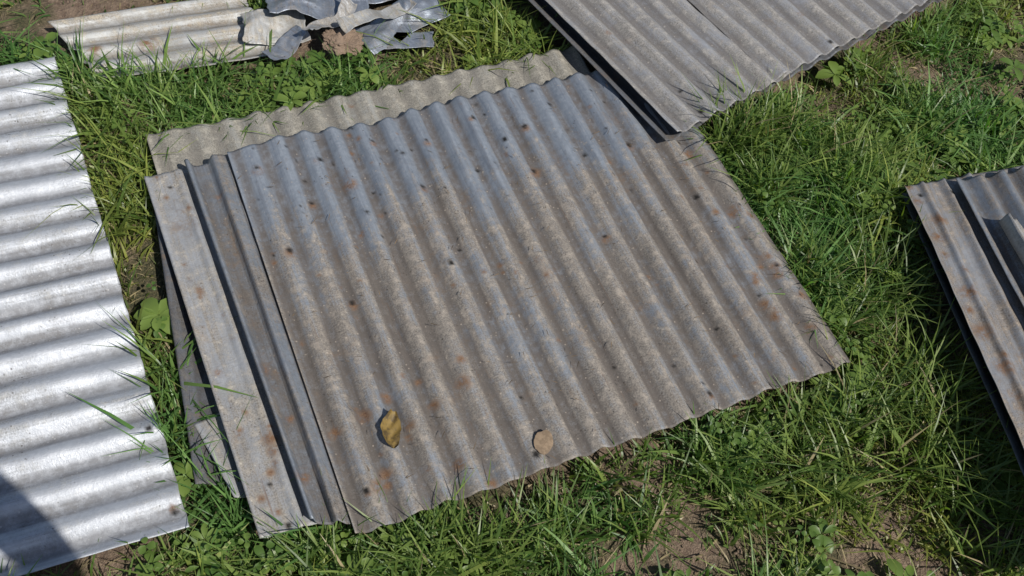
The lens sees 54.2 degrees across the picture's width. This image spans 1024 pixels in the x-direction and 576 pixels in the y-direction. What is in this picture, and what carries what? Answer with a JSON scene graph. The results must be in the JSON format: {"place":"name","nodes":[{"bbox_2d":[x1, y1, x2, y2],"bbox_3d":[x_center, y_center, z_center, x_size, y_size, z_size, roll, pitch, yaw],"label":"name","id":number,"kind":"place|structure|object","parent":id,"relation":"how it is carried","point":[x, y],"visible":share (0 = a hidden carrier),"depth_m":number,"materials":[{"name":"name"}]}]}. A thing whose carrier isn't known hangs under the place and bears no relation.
{"place":"outdoors","nodes":[
{"label":"outdoors","id":0,"kind":"place"},
{"bbox_2d":[0,0,1023,575],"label":"ground","id":1,"kind":"structure","parent":0,"point":[56,8],"depth_m":1.86,"materials":[{"name":"green plant"}]},
{"bbox_2d":[0,56,188,575],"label":"corrugated sheet","id":2,"kind":"object","parent":1,"relation":"on","point":[68,493],"visible":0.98,"depth_m":1.76,"materials":[{"name":"silver metal"}]},
{"bbox_2d":[47,0,278,77],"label":"corrugated sheet","id":3,"kind":"object","parent":1,"relation":"on","point":[153,24],"visible":0.87,"depth_m":2.24,"materials":[{"name":"grey metal"}]},
{"bbox_2d":[322,27,363,55],"bbox_3d":[-0.385,-0.556,2.262,0.098,0.040,0.088,12,56,0],"label":"soil clod","id":4,"kind":"object","parent":1,"relation":"on","point":[340,38],"visible":0.94,"depth_m":2.25,"materials":[{"name":"brown soil"}]},
{"bbox_2d":[240,0,450,59],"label":"crumpled metal scrap","id":5,"kind":"object","parent":1,"relation":"on","point":[289,28],"visible":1,"depth_m":2.30,"materials":[{"name":"silver metal"}]},
{"bbox_2d":[144,45,849,538],"bbox_3d":[-0.084,-0.076,1.984,1.214,0.077,0.970,-16,60,-17],"label":"corrugated sheet stack","id":6,"kind":"object","parent":1,"relation":"on","point":[252,249],"visible":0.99,"depth_m":1.93,"materials":[{"name":"grey metal"}]},
{"bbox_2d":[380,409,401,447],"bbox_3d":[-0.208,0.242,1.724,0.038,0.018,0.068,12,56,0],"label":"dead leaf","id":7,"kind":"object","parent":6,"relation":"on","point":[390,426],"visible":1,"depth_m":1.73,"materials":[{"name":"yellow plant"}]},
{"bbox_2d":[238,83,843,477],"bbox_3d":[0.047,-0.068,1.971,0.996,0.002,0.855,-16,60,-17],"label":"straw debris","id":8,"kind":"object","parent":6,"relation":"on","point":[528,288],"visible":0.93,"depth_m":1.93,"materials":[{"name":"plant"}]},
{"bbox_2d":[534,430,552,454],"bbox_3d":[0.055,0.269,1.752,0.034,0.001,0.048,12,56,0],"label":"mud splat","id":9,"kind":"object","parent":6,"relation":"on","point":[543,442],"visible":1,"depth_m":1.75,"materials":[{"name":"beige soil"}]},
{"bbox_2d":[1,1,1021,575],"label":"soil crumbs","id":10,"kind":"object","parent":1,"relation":"on","point":[739,551],"visible":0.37,"depth_m":1.76,"materials":[{"name":"brown soil"}]},
{"bbox_2d":[14,0,1023,575],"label":"broadleaf weeds","id":11,"kind":"object","parent":1,"relation":"on","point":[154,320],"visible":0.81,"depth_m":2.13,"materials":[{"name":"green plant"}]},
{"bbox_2d":[528,0,941,140],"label":"corrugated sheet pair","id":12,"kind":"object","parent":1,"relation":"on","point":[637,54],"visible":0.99,"depth_m":2.33},
{"bbox_2d":[902,165,1023,475],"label":"corrugated sheet stack","id":13,"kind":"object","parent":1,"relation":"on","point":[977,239],"visible":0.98,"depth_m":2.05,"materials":[{"name":"grey metal"}]}
]}

